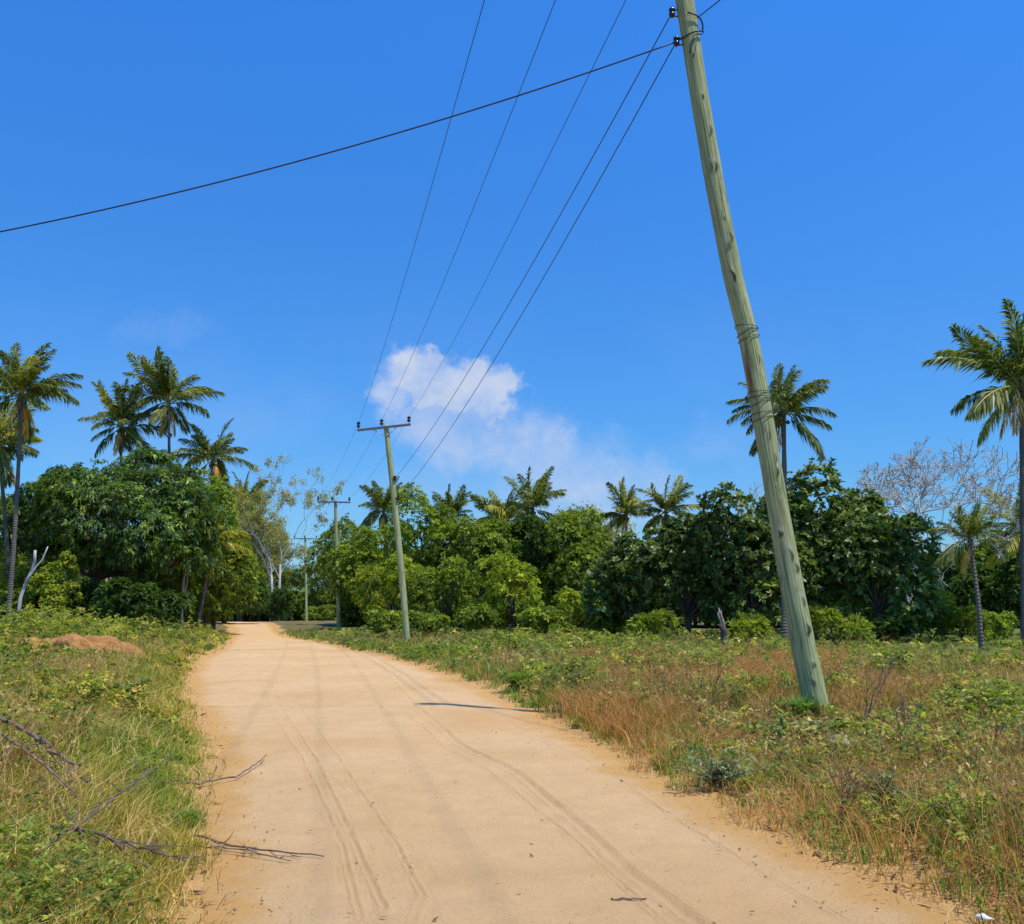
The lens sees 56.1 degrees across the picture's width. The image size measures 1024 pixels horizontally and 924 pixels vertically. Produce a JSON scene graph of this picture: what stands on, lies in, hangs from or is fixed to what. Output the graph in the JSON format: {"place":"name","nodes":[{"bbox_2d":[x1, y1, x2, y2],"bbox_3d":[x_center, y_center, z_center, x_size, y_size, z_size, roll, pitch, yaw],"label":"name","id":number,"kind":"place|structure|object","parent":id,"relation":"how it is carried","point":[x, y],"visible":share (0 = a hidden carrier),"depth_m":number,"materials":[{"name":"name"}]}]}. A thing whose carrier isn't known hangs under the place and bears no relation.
{"place":"outdoors","nodes":[
{"label":"outdoors","id":0,"kind":"place"},
{"bbox_2d":[0,618,1023,923],"bbox_3d":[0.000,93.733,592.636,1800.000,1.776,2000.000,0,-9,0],"label":"ground","id":1,"kind":"structure","parent":0,"point":[330,626],"depth_m":8.08,"materials":[{"name":"green plant"}]},
{"bbox_2d":[0,398,43,600],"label":"coconut palm","id":2,"kind":"object","parent":1,"relation":"on","point":[8,453],"visible":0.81,"depth_m":56.09,"materials":[{"name":"green plant"}]},
{"bbox_2d":[0,562,51,614],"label":"bush","id":3,"kind":"object","parent":1,"relation":"on","point":[19,572],"visible":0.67,"depth_m":55.11,"materials":[{"name":"green plant"}]},
{"bbox_2d":[0,492,55,579],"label":"broadleaf tree","id":4,"kind":"object","parent":1,"relation":"on","point":[17,560],"visible":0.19,"depth_m":66.98,"materials":[{"name":"green plant"}]},
{"bbox_2d":[15,546,47,620],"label":"thin tree","id":5,"kind":"object","parent":1,"relation":"on","point":[32,570],"visible":0.8,"depth_m":49.76,"materials":[{"name":"grey plant"}]},
{"bbox_2d":[0,790,81,831],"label":"leafy weed","id":6,"kind":"object","parent":1,"relation":"on","point":[35,807],"visible":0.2,"depth_m":6.03,"materials":[{"name":"green plant"}]},
{"bbox_2d":[0,342,82,626],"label":"coconut palm","id":7,"kind":"object","parent":1,"relation":"on","point":[16,380],"visible":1,"depth_m":52.73,"materials":[{"name":"green plant"}]},
{"bbox_2d":[0,717,108,800],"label":"dead branch","id":8,"kind":"object","parent":1,"relation":"on","point":[42,740],"visible":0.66,"depth_m":7.00,"materials":[{"name":"grey wood"}]},
{"bbox_2d":[26,550,83,615],"bbox_3d":[-25.408,7.298,53.443,2.564,4.771,2.678,-6,-11,34],"label":"bush","id":9,"kind":"object","parent":1,"relation":"on","point":[49,591],"visible":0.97,"depth_m":53.36,"materials":[{"name":"green plant"}]},
{"bbox_2d":[0,536,134,618],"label":"broadleaf tree","id":10,"kind":"object","parent":1,"relation":"on","point":[81,577],"visible":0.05,"depth_m":83.47,"materials":[{"name":"green plant"}]},
{"bbox_2d":[5,634,145,657],"bbox_3d":[-11.605,5.107,24.511,4.630,1.450,2.112,1,-9,-6],"label":"soil mound","id":11,"kind":"object","parent":1,"relation":"on","point":[75,640],"visible":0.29,"depth_m":24.27,"materials":[{"name":"brown soil"}]},
{"bbox_2d":[60,580,119,623],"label":"bush","id":12,"kind":"object","parent":1,"relation":"on","point":[87,602],"visible":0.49,"depth_m":55.72,"materials":[{"name":"green plant"}]},
{"bbox_2d":[34,744,173,855],"bbox_3d":[-2.574,2.172,6.537,0.452,0.288,2.990,1,-9,-8],"label":"dead branch","id":13,"kind":"object","parent":1,"relation":"on","point":[75,827],"visible":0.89,"depth_m":5.75,"materials":[{"name":"grey wood"}]},
{"bbox_2d":[0,445,235,623],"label":"mango tree","id":14,"kind":"object","parent":1,"relation":"on","point":[64,506],"visible":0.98,"depth_m":57.85,"materials":[{"name":"green plant"}]},
{"bbox_2d":[77,378,171,590],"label":"coconut palm","id":15,"kind":"object","parent":1,"relation":"on","point":[120,411],"visible":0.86,"depth_m":66.49,"materials":[{"name":"green plant"}]},
{"bbox_2d":[91,576,169,628],"bbox_3d":[-19.764,7.422,49.310,3.555,3.081,3.673,8,-12,-42],"label":"bush","id":16,"kind":"object","parent":1,"relation":"on","point":[133,600],"visible":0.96,"depth_m":48.74,"materials":[{"name":"green plant"}]},
{"bbox_2d":[50,824,215,878],"bbox_3d":[-2.212,2.285,5.676,0.979,0.407,0.426,6,-10,-32],"label":"dead branch","id":17,"kind":"object","parent":1,"relation":"on","point":[122,841],"visible":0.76,"depth_m":5.62,"materials":[{"name":"grey wood"}]},
{"bbox_2d":[115,345,225,624],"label":"coconut palm","id":18,"kind":"object","parent":1,"relation":"on","point":[161,384],"visible":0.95,"depth_m":67.09,"materials":[{"name":"green plant"}]},
{"bbox_2d":[143,588,197,626],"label":"bush","id":19,"kind":"object","parent":1,"relation":"on","point":[176,604],"visible":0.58,"depth_m":56.87,"materials":[{"name":"green plant"}]},
{"bbox_2d":[166,806,215,826],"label":"grass clump","id":20,"kind":"object","parent":1,"relation":"on","point":[190,820],"visible":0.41,"depth_m":7.18,"materials":[{"name":"green plant"}]},
{"bbox_2d":[176,584,234,626],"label":"bush","id":21,"kind":"object","parent":1,"relation":"on","point":[219,611],"visible":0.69,"depth_m":65.04,"materials":[{"name":"green plant"}]},
{"bbox_2d":[164,418,253,629],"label":"coconut palm","id":22,"kind":"object","parent":1,"relation":"on","point":[205,451],"visible":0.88,"depth_m":70.88,"materials":[{"name":"green plant"}]},
{"bbox_2d":[168,503,253,626],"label":"coconut palm","id":23,"kind":"object","parent":1,"relation":"on","point":[239,534],"visible":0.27,"depth_m":61.64,"materials":[{"name":"green plant"}]},
{"bbox_2d":[164,464,259,629],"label":"broadleaf tree","id":24,"kind":"object","parent":1,"relation":"on","point":[239,560],"visible":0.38,"depth_m":66.13,"materials":[{"name":"green plant"}]},
{"bbox_2d":[221,471,268,621],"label":"coconut palm","id":25,"kind":"object","parent":1,"relation":"on","point":[257,485],"visible":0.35,"depth_m":138.18,"materials":[{"name":"green plant"}]},
{"bbox_2d":[221,555,271,623],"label":"broadleaf tree","id":26,"kind":"object","parent":1,"relation":"on","point":[260,602],"visible":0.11,"depth_m":98.50,"materials":[{"name":"green plant"}]},
{"bbox_2d":[222,501,279,621],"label":"broadleaf tree","id":27,"kind":"object","parent":1,"relation":"on","point":[262,569],"visible":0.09,"depth_m":144.36,"materials":[{"name":"green plant"}]},
{"bbox_2d":[249,588,293,620],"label":"bush","id":28,"kind":"object","parent":1,"relation":"on","point":[284,601],"visible":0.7,"depth_m":124.65,"materials":[{"name":"green plant"}]},
{"bbox_2d":[236,498,311,620],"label":"sparse tree","id":29,"kind":"object","parent":1,"relation":"on","point":[271,531],"visible":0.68,"depth_m":131.30,"materials":[{"name":"green plant"}]},
{"bbox_2d":[251,525,314,620],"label":"sparse tree","id":30,"kind":"object","parent":1,"relation":"on","point":[277,559],"visible":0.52,"depth_m":133.79,"materials":[{"name":"green plant"}]},
{"bbox_2d":[222,454,344,620],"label":"sparse tree","id":31,"kind":"object","parent":1,"relation":"on","point":[284,496],"visible":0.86,"depth_m":127.40,"materials":[{"name":"green plant"}]},
{"bbox_2d":[266,564,320,620],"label":"broadleaf tree","id":32,"kind":"object","parent":1,"relation":"on","point":[294,604],"visible":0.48,"depth_m":132.25,"materials":[{"name":"green plant"}]},
{"bbox_2d":[297,544,339,620],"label":"broadleaf tree","id":33,"kind":"object","parent":1,"relation":"on","point":[316,593],"visible":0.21,"depth_m":129.90,"materials":[{"name":"green plant"}]},
{"bbox_2d":[301,604,335,620],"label":"bush","id":34,"kind":"object","parent":1,"relation":"on","point":[324,610],"visible":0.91,"depth_m":125.91,"materials":[{"name":"green plant"}]},
{"bbox_2d":[317,496,349,628],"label":"utility pole","id":35,"kind":"object","parent":1,"relation":"on","point":[335,502],"visible":0.81,"depth_m":76.89,"materials":[{"name":"wood"}]},
{"bbox_2d":[304,512,372,600],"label":"broadleaf tree","id":36,"kind":"object","parent":1,"relation":"on","point":[330,533],"visible":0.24,"depth_m":90.32,"materials":[{"name":"green plant"}]},
{"bbox_2d":[322,522,416,628],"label":"broadleaf tree","id":37,"kind":"object","parent":1,"relation":"on","point":[346,555],"visible":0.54,"depth_m":72.80,"materials":[{"name":"green plant"}]},
{"bbox_2d":[357,416,410,640],"bbox_3d":[-6.278,3.291,46.941,2.851,11.325,0.462,1,-9,-8],"label":"utility pole","id":38,"kind":"object","parent":1,"relation":"on","point":[401,570],"visible":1,"depth_m":47.00,"materials":[{"name":"wood"}]},
{"bbox_2d":[294,0,484,539],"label":"power line","id":39,"kind":"object","parent":38,"relation":"attached to","point":[426,203],"visible":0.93,"depth_m":19.39,"materials":[{"name":"metal"}]},
{"bbox_2d":[303,0,555,543],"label":"power line","id":40,"kind":"object","parent":38,"relation":"attached to","point":[478,195],"visible":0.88,"depth_m":19.12,"materials":[{"name":"metal"}]},
{"bbox_2d":[325,0,625,530],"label":"power line","id":41,"kind":"object","parent":38,"relation":"attached to","point":[527,198],"visible":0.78,"depth_m":19.75,"materials":[{"name":"metal"}]},
{"bbox_2d":[365,609,402,632],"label":"bush","id":42,"kind":"object","parent":1,"relation":"on","point":[387,618],"visible":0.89,"depth_m":56.82,"materials":[{"name":"green plant"}]},
{"bbox_2d":[358,476,413,556],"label":"coconut palm","id":43,"kind":"object","parent":1,"relation":"on","point":[378,503],"visible":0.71,"depth_m":79.44,"materials":[{"name":"green plant"}]},
{"bbox_2d":[347,552,433,623],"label":"broadleaf tree","id":44,"kind":"object","parent":1,"relation":"on","point":[380,574],"visible":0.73,"depth_m":61.16,"materials":[{"name":"green plant"}]},
{"bbox_2d":[360,482,469,630],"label":"broadleaf tree","id":45,"kind":"object","parent":1,"relation":"on","point":[432,515],"visible":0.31,"depth_m":66.64,"materials":[{"name":"green plant"}]},
{"bbox_2d":[401,608,451,636],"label":"bush","id":46,"kind":"object","parent":1,"relation":"on","point":[436,619],"visible":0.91,"depth_m":50.84,"materials":[{"name":"green plant"}]},
{"bbox_2d":[406,554,481,633],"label":"broadleaf tree","id":47,"kind":"object","parent":1,"relation":"on","point":[457,578],"visible":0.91,"depth_m":58.88,"materials":[{"name":"green plant"}]},
{"bbox_2d":[427,483,471,623],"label":"coconut palm","id":48,"kind":"object","parent":1,"relation":"on","point":[458,503],"visible":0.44,"depth_m":81.55,"materials":[{"name":"green plant"}]},
{"bbox_2d":[417,513,531,630],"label":"broadleaf tree","id":49,"kind":"object","parent":1,"relation":"on","point":[477,534],"visible":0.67,"depth_m":65.04,"materials":[{"name":"green plant"}]},
{"bbox_2d":[452,602,503,632],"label":"bush","id":50,"kind":"object","parent":1,"relation":"on","point":[483,613],"visible":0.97,"depth_m":53.80,"materials":[{"name":"green plant"}]},
{"bbox_2d":[457,550,544,634],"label":"broadleaf tree","id":51,"kind":"object","parent":1,"relation":"on","point":[497,601],"visible":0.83,"depth_m":55.79,"materials":[{"name":"green plant"}]},
{"bbox_2d":[467,482,538,627],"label":"coconut palm","id":52,"kind":"object","parent":1,"relation":"on","point":[498,508],"visible":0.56,"depth_m":72.07,"materials":[{"name":"green plant"}]},
{"bbox_2d":[0,531,1020,628],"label":"woodland","id":53,"kind":"object","parent":1,"relation":"on","point":[350,609],"visible":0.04,"depth_m":80.89,"materials":[{"name":"green plant"}]},
{"bbox_2d":[0,601,1023,923],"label":"leafy weeds","id":54,"kind":"object","parent":1,"relation":"on","point":[66,621],"visible":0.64,"depth_m":12.30,"materials":[{"name":"green plant"}]},
{"bbox_2d":[0,623,1023,923],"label":"dry grass","id":55,"kind":"structure","parent":1,"relation":"on","point":[640,768],"depth_m":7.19,"materials":[{"name":"beige plant"}]},
{"bbox_2d":[0,733,80,802],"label":"dead branch","id":56,"kind":"object","parent":55,"relation":"on","point":[42,763],"visible":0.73,"depth_m":6.50,"materials":[{"name":"grey wood"}]},
{"bbox_2d":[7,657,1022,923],"bbox_3d":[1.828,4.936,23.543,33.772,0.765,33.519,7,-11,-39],"label":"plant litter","id":57,"kind":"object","parent":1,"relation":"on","point":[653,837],"visible":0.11,"depth_m":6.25,"materials":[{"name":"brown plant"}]},
{"bbox_2d":[474,514,592,607],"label":"broadleaf tree","id":58,"kind":"object","parent":1,"relation":"on","point":[536,539],"visible":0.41,"depth_m":66.00,"materials":[{"name":"green plant"}]},
{"bbox_2d":[502,466,567,541],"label":"coconut palm","id":59,"kind":"object","parent":1,"relation":"on","point":[540,487],"visible":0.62,"depth_m":75.16,"materials":[{"name":"green plant"}]},
{"bbox_2d":[512,602,572,634],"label":"bush","id":60,"kind":"object","parent":1,"relation":"on","point":[551,617],"visible":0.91,"depth_m":52.62,"materials":[{"name":"green plant"}]},
{"bbox_2d":[551,580,600,631],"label":"yellow bush","id":61,"kind":"object","parent":1,"relation":"on","point":[563,597],"visible":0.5,"depth_m":56.83,"materials":[{"name":"green plant"}]},
{"bbox_2d":[531,504,632,630],"bbox_3d":[4.990,7.303,65.828,6.955,9.027,6.270,8,-12,-42],"label":"broadleaf tree","id":62,"kind":"object","parent":1,"relation":"on","point":[568,557],"visible":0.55,"depth_m":64.73,"materials":[{"name":"green plant"}]},
{"bbox_2d":[545,501,639,559],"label":"sparse tree","id":63,"kind":"object","parent":1,"relation":"on","point":[613,535],"visible":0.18,"depth_m":83.86,"materials":[{"name":"green plant"}]},
{"bbox_2d":[583,612,628,635],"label":"bush","id":64,"kind":"object","parent":1,"relation":"on","point":[609,625],"visible":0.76,"depth_m":53.71,"materials":[{"name":"green plant"}]},
{"bbox_2d":[587,477,655,556],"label":"coconut palm","id":65,"kind":"object","parent":1,"relation":"on","point":[626,505],"visible":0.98,"depth_m":73.84,"materials":[{"name":"green plant"}]},
{"bbox_2d":[579,529,676,630],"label":"cashew tree","id":66,"kind":"object","parent":1,"relation":"on","point":[611,583],"visible":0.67,"depth_m":52.63,"materials":[{"name":"green plant"}]},
{"bbox_2d":[622,608,681,639],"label":"bush","id":67,"kind":"object","parent":1,"relation":"on","point":[642,621],"visible":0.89,"depth_m":44.98,"materials":[{"name":"green plant"}]},
{"bbox_2d":[635,474,706,629],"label":"coconut palm","id":68,"kind":"object","parent":1,"relation":"on","point":[674,499],"visible":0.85,"depth_m":74.74,"materials":[{"name":"green plant"}]},
{"bbox_2d":[624,511,759,631],"bbox_3d":[9.537,6.168,51.567,6.985,6.974,5.103,0,-9,0],"label":"cashew tree","id":69,"kind":"object","parent":1,"relation":"on","point":[664,545],"visible":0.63,"depth_m":50.51,"materials":[{"name":"green plant"}]},
{"bbox_2d":[671,743,770,790],"bbox_3d":[1.803,2.761,8.582,0.871,0.431,0.867,8,-12,-41],"label":"leafy weed","id":70,"kind":"object","parent":1,"relation":"on","point":[713,776],"visible":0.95,"depth_m":8.57,"materials":[{"name":"green plant"}]},
{"bbox_2d":[420,639,1023,918],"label":"red grass","id":71,"kind":"structure","parent":1,"relation":"on","point":[609,718],"depth_m":13.29,"materials":[{"name":"brown plant"}]},
{"bbox_2d":[669,0,829,717],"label":"utility pole","id":72,"kind":"object","parent":1,"relation":"on","point":[810,678],"visible":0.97,"depth_m":14.25,"materials":[{"name":"wood"}]},
{"bbox_2d":[0,42,672,231],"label":"service cable","id":73,"kind":"object","parent":72,"relation":"attached to","point":[341,148],"visible":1,"depth_m":15.42,"materials":[{"name":"black rubber"}]},
{"bbox_2d":[396,17,669,476],"bbox_3d":[-1.615,-3.159,31.285,0.019,2.962,33.926,2,-9,-14],"label":"power line","id":74,"kind":"object","parent":72,"relation":"attached to","point":[560,214],"visible":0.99,"depth_m":20.36,"materials":[{"name":"metal"}]},
{"bbox_2d":[398,46,673,497],"bbox_3d":[-1.498,-2.443,31.174,0.019,3.417,33.898,2,-9,-14],"label":"power line","id":75,"kind":"object","parent":72,"relation":"attached to","point":[567,235],"visible":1,"depth_m":20.00,"materials":[{"name":"metal"}]},
{"bbox_2d":[728,611,775,641],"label":"bush","id":76,"kind":"object","parent":1,"relation":"on","point":[752,623],"visible":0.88,"depth_m":45.02,"materials":[{"name":"green plant"}]},
{"bbox_2d":[681,481,824,626],"bbox_3d":[12.307,5.207,49.595,5.960,8.428,6.153,7,-11,-37],"label":"cashew tree","id":77,"kind":"object","parent":1,"relation":"on","point":[744,529],"visible":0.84,"depth_m":48.72,"materials":[{"name":"green plant"}]},
{"bbox_2d":[726,363,837,642],"bbox_3d":[11.390,1.639,39.990,4.713,12.337,4.379,0,-9,0],"label":"coconut palm","id":78,"kind":"object","parent":1,"relation":"on","point":[784,401],"visible":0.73,"depth_m":40.29,"materials":[{"name":"green plant"}]},
{"bbox_2d":[758,711,808,740],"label":"leafy weed","id":79,"kind":"object","parent":1,"relation":"on","point":[775,726],"visible":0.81,"depth_m":11.08,"materials":[{"name":"green plant"}]},
{"bbox_2d":[780,692,830,718],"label":"grass clump","id":80,"kind":"object","parent":1,"relation":"on","point":[799,702],"visible":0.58,"depth_m":13.27,"materials":[{"name":"green plant"}]},
{"bbox_2d":[745,456,882,639],"bbox_3d":[16.053,4.722,51.733,7.905,9.880,5.932,0,-9,0],"label":"cashew tree","id":81,"kind":"object","parent":1,"relation":"on","point":[802,508],"visible":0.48,"depth_m":50.14,"materials":[{"name":"green plant"}]},
{"bbox_2d":[808,604,875,644],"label":"bush","id":82,"kind":"object","parent":1,"relation":"on","point":[825,616],"visible":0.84,"depth_m":43.84,"materials":[{"name":"green plant"}]},
{"bbox_2d":[823,764,866,830],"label":"dead shrub","id":83,"kind":"object","parent":1,"relation":"on","point":[847,797],"visible":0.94,"depth_m":6.93,"materials":[{"name":"brown plant"}]},
{"bbox_2d":[722,436,1019,633],"bbox_3d":[22.402,4.325,56.764,18.391,12.250,14.396,0,-9,0],"label":"bare tree","id":84,"kind":"object","parent":1,"relation":"on","point":[913,459],"visible":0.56,"depth_m":57.69,"materials":[{"name":"grey plant"}]},
{"bbox_2d":[856,654,896,726],"bbox_3d":[4.400,2.835,11.557,0.468,1.019,0.790,-4,-10,25],"label":"dead shrub","id":85,"kind":"object","parent":1,"relation":"on","point":[869,708],"visible":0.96,"depth_m":11.58,"materials":[{"name":"brown plant"}]},
{"bbox_2d":[807,486,949,638],"bbox_3d":[18.585,5.265,50.096,6.984,8.306,4.957,0,-9,0],"label":"cashew tree","id":86,"kind":"object","parent":1,"relation":"on","point":[885,535],"visible":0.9,"depth_m":48.88,"materials":[{"name":"green plant"}]},
{"bbox_2d":[832,763,928,806],"bbox_3d":[2.853,2.514,7.378,0.704,0.389,0.401,-6,-10,32],"label":"leafy weed","id":87,"kind":"object","parent":1,"relation":"on","point":[887,779],"visible":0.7,"depth_m":7.30,"materials":[{"name":"green plant"}]},
{"bbox_2d":[871,613,920,641],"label":"bush","id":88,"kind":"object","parent":1,"relation":"on","point":[899,626],"visible":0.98,"depth_m":46.75,"materials":[{"name":"green plant"}]},
{"bbox_2d":[877,691,925,751],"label":"dead shrub","id":89,"kind":"object","parent":1,"relation":"on","point":[896,711],"visible":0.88,"depth_m":10.10,"materials":[{"name":"plant"}]},
{"bbox_2d":[884,561,969,632],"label":"broadleaf tree","id":90,"kind":"object","parent":1,"relation":"on","point":[949,573],"visible":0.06,"depth_m":64.43,"materials":[{"name":"green plant"}]},
{"bbox_2d":[903,589,960,639],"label":"bush","id":91,"kind":"object","parent":1,"relation":"on","point":[949,595],"visible":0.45,"depth_m":49.03,"materials":[{"name":"green plant"}]},
{"bbox_2d":[933,602,995,640],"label":"bush","id":92,"kind":"object","parent":1,"relation":"on","point":[963,617],"visible":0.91,"depth_m":47.97,"materials":[{"name":"green plant"}]},
{"bbox_2d":[925,503,1011,655],"bbox_3d":[16.384,4.277,34.196,2.738,5.646,2.200,-5,-10,29],"label":"coconut palm","id":93,"kind":"object","parent":1,"relation":"on","point":[972,527],"visible":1,"depth_m":34.07,"materials":[{"name":"green plant"}]},
{"bbox_2d":[921,298,1023,641],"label":"coconut palm","id":94,"kind":"object","parent":1,"relation":"on","point":[989,399],"visible":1,"depth_m":46.90,"materials":[{"name":"green plant"}]},
{"bbox_2d":[936,557,1019,632],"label":"broadleaf tree","id":95,"kind":"object","parent":1,"relation":"on","point":[957,584],"visible":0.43,"depth_m":62.15,"materials":[{"name":"green plant"}]},
{"bbox_2d":[971,609,1017,639],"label":"bush","id":96,"kind":"object","parent":1,"relation":"on","point":[1003,628],"visible":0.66,"depth_m":48.89,"materials":[{"name":"green plant"}]},
{"bbox_2d":[976,483,1019,567],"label":"tree","id":97,"kind":"object","parent":1,"relation":"on","point":[1010,548],"visible":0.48,"depth_m":54.46,"materials":[{"name":"green plant"}]},
{"bbox_2d":[981,551,1020,626],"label":"broadleaf tree","id":98,"kind":"object","parent":1,"relation":"on","point":[1008,572],"visible":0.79,"depth_m":60.71,"materials":[{"name":"green plant"}]},
{"bbox_2d":[0,0,1023,590],"label":"sky","id":99,"kind":"structure","parent":0,"point":[871,152],"materials":[{"name":"blue"}]},
{"bbox_2d":[187,622,961,923],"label":"road","id":100,"kind":"structure","parent":0,"point":[477,856],"depth_m":7.23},
{"bbox_2d":[192,831,323,856],"bbox_3d":[-1.776,2.573,6.372,1.176,0.202,0.207,-5,-10,28],"label":"dead branch","id":101,"kind":"object","parent":100,"relation":"on","point":[238,846],"visible":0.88,"depth_m":6.38,"materials":[{"name":"grey wood"}]},
{"bbox_2d":[188,675,1018,923],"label":"pebbles","id":102,"kind":"object","parent":100,"relation":"on","point":[271,911],"visible":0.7,"depth_m":6.32,"materials":[{"name":"brown stone"}]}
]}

